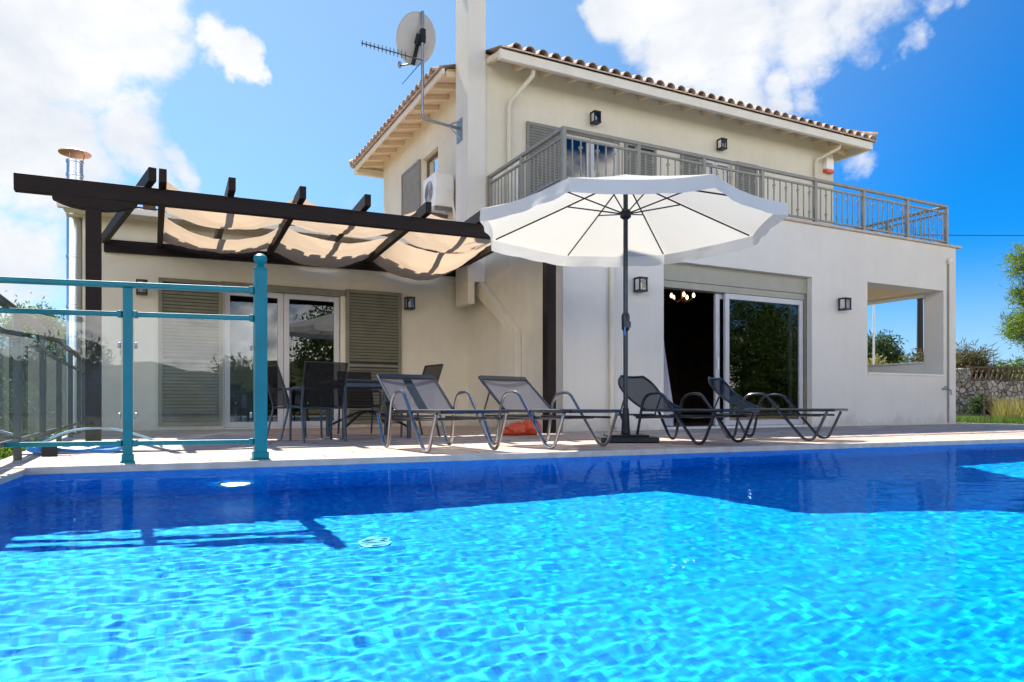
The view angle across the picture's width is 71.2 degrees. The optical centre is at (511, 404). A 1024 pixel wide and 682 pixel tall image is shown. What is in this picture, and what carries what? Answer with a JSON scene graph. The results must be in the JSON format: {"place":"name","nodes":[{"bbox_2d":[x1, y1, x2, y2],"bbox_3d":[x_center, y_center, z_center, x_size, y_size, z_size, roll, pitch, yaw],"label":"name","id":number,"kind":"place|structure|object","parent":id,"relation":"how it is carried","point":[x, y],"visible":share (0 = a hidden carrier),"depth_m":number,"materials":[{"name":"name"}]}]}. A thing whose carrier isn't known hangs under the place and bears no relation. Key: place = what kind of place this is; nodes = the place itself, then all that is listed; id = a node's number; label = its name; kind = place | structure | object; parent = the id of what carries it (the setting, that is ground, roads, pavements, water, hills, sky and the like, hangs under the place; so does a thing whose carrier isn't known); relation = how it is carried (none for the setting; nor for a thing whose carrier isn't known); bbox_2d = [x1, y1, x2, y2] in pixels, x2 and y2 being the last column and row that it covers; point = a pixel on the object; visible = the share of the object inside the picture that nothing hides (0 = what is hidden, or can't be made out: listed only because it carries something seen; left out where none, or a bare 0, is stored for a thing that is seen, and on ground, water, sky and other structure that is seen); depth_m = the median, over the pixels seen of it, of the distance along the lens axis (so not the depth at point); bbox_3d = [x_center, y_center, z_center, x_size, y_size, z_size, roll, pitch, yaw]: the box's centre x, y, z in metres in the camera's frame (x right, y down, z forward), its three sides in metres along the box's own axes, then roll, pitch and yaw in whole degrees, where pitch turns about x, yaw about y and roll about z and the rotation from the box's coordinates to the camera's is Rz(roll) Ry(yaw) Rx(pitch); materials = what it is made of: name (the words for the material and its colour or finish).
{"place":"outdoors","nodes":[
{"label":"outdoors","id":0,"kind":"place"},
{"bbox_2d":[0,443,1023,681],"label":"water","id":1,"kind":"structure","parent":0,"point":[892,564],"depth_m":1.73,"materials":[{"name":"blue liquid"}]},
{"bbox_2d":[0,422,1023,468],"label":"terrace paving","id":2,"kind":"structure","parent":0,"point":[362,442],"depth_m":7.35,"materials":[{"name":"beige stone"}]},
{"bbox_2d":[0,294,84,459],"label":"terrace railing","id":3,"kind":"object","parent":2,"relation":"on","point":[48,392],"visible":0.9,"depth_m":5.90,"materials":[{"name":"grey paint"}]},
{"bbox_2d":[26,427,162,456],"bbox_3d":[-3.257,0.279,5.613,0.660,0.188,0.952,0,0,39],"label":"pool hose","id":4,"kind":"object","parent":2,"relation":"on","point":[47,451],"visible":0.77,"depth_m":5.30,"materials":[{"name":"blue plastic"}]},
{"bbox_2d":[0,253,270,462],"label":"glass fence","id":5,"kind":"object","parent":2,"relation":"on","point":[257,290],"visible":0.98,"depth_m":4.51,"materials":[{"name":"teal paint"}]},
{"bbox_2d":[13,167,555,440],"bbox_3d":[-2.655,-1.032,9.499,6.141,2.804,3.660,0,0,-27],"label":"pergola","id":6,"kind":"object","parent":2,"relation":"on","point":[94,200],"visible":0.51,"depth_m":7.74,"materials":[{"name":"brown wood"}]},
{"bbox_2d":[163,217,485,280],"bbox_3d":[-2.610,-2.213,10.483,4.584,0.392,1.600,0,0,-27],"label":"shade sail","id":7,"kind":"object","parent":6,"relation":"hanging from","point":[400,258],"visible":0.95,"depth_m":10.41,"materials":[{"name":"fabric"}]},
{"bbox_2d":[165,182,490,252],"bbox_3d":[-1.948,-2.224,8.995,4.430,0.369,1.351,0,0,-27],"label":"shade sail","id":8,"kind":"object","parent":6,"relation":"hanging from","point":[437,242],"visible":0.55,"depth_m":9.05,"materials":[{"name":"fabric"}]},
{"bbox_2d":[267,364,322,439],"bbox_3d":[-2.392,-0.023,7.776,0.513,0.792,0.451,0,0,-39],"label":"dining chair","id":9,"kind":"object","parent":2,"relation":"on","point":[277,391],"visible":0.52,"depth_m":7.71,"materials":[{"name":"grey fabric"}]},
{"bbox_2d":[289,361,347,442],"bbox_3d":[-1.953,-0.023,7.220,0.451,0.792,0.513,0,0,-33],"label":"dining chair","id":10,"kind":"object","parent":2,"relation":"on","point":[323,386],"visible":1,"depth_m":7.10,"materials":[{"name":"grey fabric"}]},
{"bbox_2d":[337,371,381,434],"bbox_3d":[-1.904,-0.023,8.872,0.451,0.792,0.513,0,0,-25],"label":"dining chair","id":11,"kind":"object","parent":2,"relation":"on","point":[360,398],"visible":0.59,"depth_m":9.02,"materials":[{"name":"grey fabric"}]},
{"bbox_2d":[326,379,410,438],"bbox_3d":[-1.637,0.052,8.105,0.880,0.635,0.920,0,0,-27],"label":"dining table","id":12,"kind":"object","parent":2,"relation":"on","point":[365,384],"visible":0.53,"depth_m":7.91,"materials":[{"name":"grey metal"}]},
{"bbox_2d":[384,364,443,436],"bbox_3d":[-1.153,-0.051,8.382,0.550,0.848,0.483,0,0,-33],"label":"dining chair","id":13,"kind":"object","parent":2,"relation":"on","point":[435,370],"visible":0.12,"depth_m":8.42,"materials":[{"name":"grey fabric"}]},
{"bbox_2d":[376,374,508,452],"bbox_3d":[-0.621,0.046,5.933,0.628,0.641,1.337,0,0,-32],"label":"sun lounger","id":14,"kind":"object","parent":2,"relation":"on","point":[410,394],"visible":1,"depth_m":6.19,"materials":[{"name":"fabric"}]},
{"bbox_2d":[478,375,621,448],"bbox_3d":[0.298,0.046,6.387,0.628,0.641,1.337,0,0,-37],"label":"sun lounger","id":15,"kind":"object","parent":2,"relation":"on","point":[515,394],"visible":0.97,"depth_m":6.58,"materials":[{"name":"fabric"}]},
{"bbox_2d":[480,174,787,442],"bbox_3d":[1.124,-0.961,7.095,2.789,2.654,2.805,0,0,-41],"label":"parasol","id":16,"kind":"object","parent":2,"relation":"on","point":[624,221],"visible":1,"depth_m":7.46,"materials":[{"name":"white fabric"}]},
{"bbox_2d":[618,375,759,444],"bbox_3d":[1.665,0.029,7.009,0.628,0.677,1.359,0,0,-38],"label":"sun lounger","id":17,"kind":"object","parent":2,"relation":"on","point":[645,394],"visible":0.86,"depth_m":7.13,"materials":[{"name":"fabric"}]},
{"bbox_2d":[708,377,847,440],"bbox_3d":[2.797,0.029,7.639,1.358,0.677,0.628,0,0,37],"label":"sun lounger","id":18,"kind":"object","parent":2,"relation":"on","point":[722,388],"visible":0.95,"depth_m":7.63,"materials":[{"name":"fabric"}]},
{"bbox_2d":[0,0,1023,383],"label":"sky","id":19,"kind":"structure","parent":0,"point":[275,97],"materials":[{"name":"blue"}]},
{"bbox_2d":[499,420,540,434],"bbox_3d":[0.097,0.263,8.616,0.537,0.206,0.267,0,0,-27],"label":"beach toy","id":20,"kind":"object","parent":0,"point":[526,427],"visible":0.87,"depth_m":8.53,"materials":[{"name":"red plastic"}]},
{"bbox_2d":[925,235,1023,235],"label":"power line","id":21,"kind":"object","parent":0,"point":[978,235],"visible":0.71,"depth_m":34.55,"materials":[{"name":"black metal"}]},
{"bbox_2d":[956,414,1023,423],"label":"grass","id":22,"kind":"structure","parent":0,"point":[969,418],"depth_m":15.09,"materials":[{"name":"green plant"}]},
{"bbox_2d":[979,395,1023,417],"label":"dry grass","id":23,"kind":"structure","parent":0,"point":[1003,409],"depth_m":17.36,"materials":[{"name":"yellow plant"}]},
{"bbox_3d":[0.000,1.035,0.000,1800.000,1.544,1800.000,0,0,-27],"label":"ground","id":24,"kind":"structure","parent":0,"visible":0},
{"bbox_2d":[0,362,12,453],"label":"garden shrub","id":25,"kind":"object","parent":24,"relation":"on","point":[2,384],"visible":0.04,"depth_m":12.11,"materials":[{"name":"green plant"}]},
{"bbox_2d":[0,385,55,437],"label":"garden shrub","id":26,"kind":"object","parent":24,"relation":"on","point":[3,390],"depth_m":12.09,"materials":[{"name":"green plant"}]},
{"bbox_2d":[0,291,65,400],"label":"leafy tree","id":27,"kind":"object","parent":24,"relation":"on","point":[50,324],"visible":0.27,"depth_m":15.27,"materials":[{"name":"green plant"}]},
{"bbox_2d":[0,378,65,455],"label":"garden shrub","id":28,"kind":"object","parent":24,"relation":"on","point":[4,425],"visible":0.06,"depth_m":10.93,"materials":[{"name":"green plant"}]},
{"bbox_2d":[5,318,65,390],"bbox_3d":[-11.182,-0.278,17.434,2.917,3.924,2.242,0,0,-27],"label":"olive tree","id":29,"kind":"object","parent":24,"relation":"on","point":[47,338],"depth_m":17.25,"materials":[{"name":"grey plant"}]},
{"bbox_2d":[0,416,78,459],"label":"garden shrub","id":30,"kind":"object","parent":24,"relation":"on","point":[35,439],"visible":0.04,"depth_m":8.30,"materials":[{"name":"green plant"}]},
{"bbox_2d":[57,0,961,431],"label":"house","id":31,"kind":"structure","parent":24,"relation":"on","point":[765,314],"depth_m":11.84,"materials":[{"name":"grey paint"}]},
{"bbox_2d":[58,147,91,434],"bbox_3d":[-6.165,-1.123,10.078,0.410,4.985,0.410,0,0,-27],"label":"stove flue","id":32,"kind":"object","parent":31,"relation":"attached to","point":[74,168],"visible":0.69,"depth_m":9.99,"materials":[{"name":"metal"}]},
{"bbox_2d":[136,279,147,295],"bbox_3d":[-5.248,-1.660,10.130,0.146,0.204,0.180,0,0,-27],"label":"wall lantern","id":33,"kind":"object","parent":31,"relation":"attached to","point":[141,290],"depth_m":10.07,"materials":[{"name":"black metal"}]},
{"bbox_2d":[221,281,344,428],"bbox_3d":[-3.547,-0.730,11.152,1.860,2.220,0.155,0,0,-27],"label":"french door","id":34,"kind":"structure","parent":31,"relation":"in","point":[300,328],"depth_m":11.16,"materials":[{"name":"white glass"}]},
{"bbox_2d":[404,296,414,309],"bbox_3d":[-1.715,-1.690,11.941,0.146,0.204,0.180,0,0,-27],"label":"wall lantern","id":35,"kind":"object","parent":31,"relation":"attached to","point":[407,303],"depth_m":11.91,"materials":[{"name":"black metal"}]},
{"bbox_2d":[396,10,461,143],"bbox_3d":[-1.383,-5.430,12.006,1.088,2.040,0.718,0,0,-6],"label":"satellite dish","id":36,"kind":"object","parent":31,"relation":"attached to","point":[415,36],"visible":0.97,"depth_m":11.77,"materials":[{"name":"grey metal"}]},
{"bbox_2d":[361,40,423,84],"bbox_3d":[-1.900,-5.418,11.393,1.078,0.537,0.061,0,0,-34],"label":"television aerial","id":37,"kind":"object","parent":36,"relation":"attached to","point":[386,50],"visible":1,"depth_m":11.40,"materials":[{"name":"metal"}]},
{"bbox_2d":[427,151,437,177],"bbox_3d":[-1.524,-4.395,14.276,0.050,1.220,0.890,0,0,-27],"label":"window","id":38,"kind":"structure","parent":31,"relation":"in","point":[432,163],"depth_m":14.44,"materials":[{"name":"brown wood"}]},
{"bbox_2d":[424,172,455,220],"bbox_3d":[-1.277,-3.538,13.017,0.459,1.223,0.766,0,0,-27],"label":"air conditioner","id":39,"kind":"object","parent":31,"relation":"attached to","point":[438,190],"visible":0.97,"depth_m":12.83,"materials":[{"name":"white plastic"}]},
{"bbox_2d":[567,134,617,177],"bbox_3d":[1.412,-3.930,12.955,1.210,1.780,0.050,0,0,-27],"label":"french door","id":40,"kind":"structure","parent":31,"relation":"in","point":[585,151],"depth_m":12.94,"materials":[{"name":"white glass"}]},
{"bbox_2d":[590,110,600,125],"bbox_3d":[1.488,-5.130,12.796,0.146,0.204,0.180,0,0,-27],"label":"wall lantern","id":41,"kind":"object","parent":31,"relation":"attached to","point":[595,120],"depth_m":12.76,"materials":[{"name":"black metal"}]},
{"bbox_2d":[633,276,647,292],"bbox_3d":[1.818,-1.700,10.156,0.146,0.204,0.180,0,0,-27],"label":"wall lantern","id":42,"kind":"object","parent":31,"relation":"attached to","point":[640,284],"depth_m":10.11,"materials":[{"name":"black metal"}]},
{"bbox_2d":[664,347,672,425],"bbox_3d":[2.320,-0.680,10.667,0.260,2.000,0.040,0,0,-27],"label":"curtain","id":43,"kind":"object","parent":31,"relation":"hanging from","point":[668,395],"visible":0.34,"depth_m":10.67,"materials":[{"name":"fabric"}]},
{"bbox_2d":[670,291,694,302],"bbox_3d":[2.955,-2.100,12.486,0.423,0.640,0.412,0,0,-27],"label":"chandelier","id":44,"kind":"object","parent":31,"relation":"hanging from","point":[682,296],"visible":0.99,"depth_m":12.44,"materials":[{"name":"orange metal"}]},
{"bbox_2d":[706,160,729,183],"bbox_3d":[4.046,-3.950,14.305,0.830,1.820,0.050,0,0,-27],"label":"french door","id":45,"kind":"structure","parent":31,"relation":"in","point":[713,170],"depth_m":14.37,"materials":[{"name":"glass"}]},
{"bbox_2d":[717,137,726,150],"bbox_3d":[4.149,-5.150,14.159,0.146,0.204,0.180,0,0,-27],"label":"wall lantern","id":46,"kind":"object","parent":31,"relation":"attached to","point":[722,144],"depth_m":14.12,"materials":[{"name":"black metal"}]},
{"bbox_2d":[664,263,807,429],"bbox_3d":[3.516,-0.869,11.347,3.108,2.498,0.230,0,0,-27],"label":"sliding door","id":47,"kind":"structure","parent":31,"relation":"in","point":[760,319],"depth_m":11.49,"materials":[{"name":"white paint"}]},
{"bbox_2d":[823,158,833,173],"bbox_3d":[6.922,-5.215,15.623,0.240,0.310,0.103,0,0,-27],"label":"alarm siren","id":48,"kind":"object","parent":31,"relation":"attached to","point":[828,165],"visible":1,"depth_m":15.58,"materials":[{"name":"white plastic"}]},
{"bbox_2d":[838,297,851,310],"bbox_3d":[5.627,-1.700,12.108,0.146,0.204,0.180,0,0,-27],"label":"wall lantern","id":49,"kind":"object","parent":31,"relation":"attached to","point":[842,303],"depth_m":12.06,"materials":[{"name":"black metal"}]},
{"bbox_2d":[942,386,951,394],"bbox_3d":[8.171,-0.260,13.415,0.100,0.164,0.177,0,0,-27],"label":"garden tap","id":50,"kind":"object","parent":31,"relation":"attached to","point":[946,388],"visible":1,"depth_m":13.40,"materials":[{"name":"grey metal"}]},
{"bbox_2d":[873,304,874,363],"bbox_3d":[12.153,-1.610,24.000,0.111,4.360,0.111,0,0,-5],"label":"slim post","id":51,"kind":"object","parent":24,"relation":"on","point":[874,334],"visible":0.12,"depth_m":23.97,"materials":[{"name":"white plastic"}]},
{"bbox_2d":[867,352,891,364],"bbox_3d":[13.622,-0.875,26.986,2.327,2.189,1.872,0,0,-27],"label":"bush","id":52,"kind":"object","parent":24,"relation":"on","point":[878,361],"visible":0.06,"depth_m":26.80,"materials":[{"name":"green plant"}]},
{"bbox_2d":[867,329,911,363],"bbox_3d":[18.457,-1.864,35.807,3.482,4.109,2.630,0,0,-12],"label":"round pine","id":53,"kind":"object","parent":24,"relation":"on","point":[884,347],"visible":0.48,"depth_m":35.38,"materials":[{"name":"green plant"}]},
{"bbox_2d":[894,347,923,362],"bbox_3d":[15.029,-0.945,26.013,2.368,2.329,2.153,0,0,4],"label":"bush","id":54,"kind":"object","parent":24,"relation":"on","point":[917,359],"visible":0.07,"depth_m":25.93,"materials":[{"name":"green plant"}]},
{"bbox_2d":[916,298,923,361],"bbox_3d":[18.841,-2.280,33.000,1.077,5.700,0.304,0,0,-5],"label":"utility pole","id":55,"kind":"object","parent":24,"relation":"on","point":[919,323],"visible":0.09,"depth_m":32.90,"materials":[{"name":"brown wood"}]},
{"bbox_2d":[961,392,994,415],"bbox_3d":[12.873,0.022,19.641,1.386,0.778,0.615,0,0,-17],"label":"bush","id":56,"kind":"object","parent":24,"relation":"on","point":[976,406],"depth_m":19.53,"materials":[{"name":"green plant"}]},
{"bbox_2d":[956,337,1003,378],"bbox_3d":[13.778,-0.954,21.615,2.946,2.298,2.099,0,0,-27],"label":"broom bush","id":57,"kind":"object","parent":24,"relation":"on","point":[965,357],"visible":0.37,"depth_m":21.17,"materials":[{"name":"green plant"}]},
{"bbox_2d":[983,391,984,421],"bbox_3d":[10.048,0.090,15.200,0.040,0.760,0.035,0,0,-27],"label":"garden stake","id":58,"kind":"object","parent":24,"relation":"on","point":[984,405],"visible":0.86,"depth_m":15.19,"materials":[{"name":"brown wood"}]},
{"bbox_2d":[956,381,1023,414],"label":"stone wall","id":59,"kind":"structure","parent":24,"relation":"on","point":[999,389],"depth_m":20.30,"materials":[{"name":"grey stone"}]},
{"bbox_2d":[956,368,970,381],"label":"stone pillar","id":60,"kind":"structure","parent":59,"relation":"on","point":[963,374],"depth_m":20.23,"materials":[{"name":"grey stone"}]},
{"bbox_2d":[966,365,1023,380],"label":"wooden fence","id":61,"kind":"object","parent":59,"relation":"on","point":[1007,369],"visible":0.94,"depth_m":20.55,"materials":[{"name":"brown wood"}]},
{"bbox_2d":[990,391,991,420],"bbox_3d":[10.254,0.090,15.300,0.040,0.760,0.035,0,0,-27],"label":"garden stake","id":62,"kind":"object","parent":24,"relation":"on","point":[990,405],"visible":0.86,"depth_m":15.29,"materials":[{"name":"brown wood"}]},
{"bbox_2d":[990,355,1023,381],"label":"green shrub","id":63,"kind":"object","parent":24,"relation":"on","point":[1019,363],"visible":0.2,"depth_m":22.03,"materials":[{"name":"green plant"}]},
{"bbox_2d":[992,238,1023,354],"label":"pine tree","id":64,"kind":"object","parent":24,"relation":"on","point":[1012,327],"visible":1,"depth_m":15.34,"materials":[{"name":"green plant"}]},
{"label":"pool basin","id":65,"kind":"structure","parent":0,"visible":0},
{"bbox_2d":[0,438,1023,484],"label":"pool coping","id":66,"kind":"object","parent":65,"relation":"on","point":[7,474],"visible":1,"depth_m":5.02,"materials":[{"name":"stone"}]}
]}

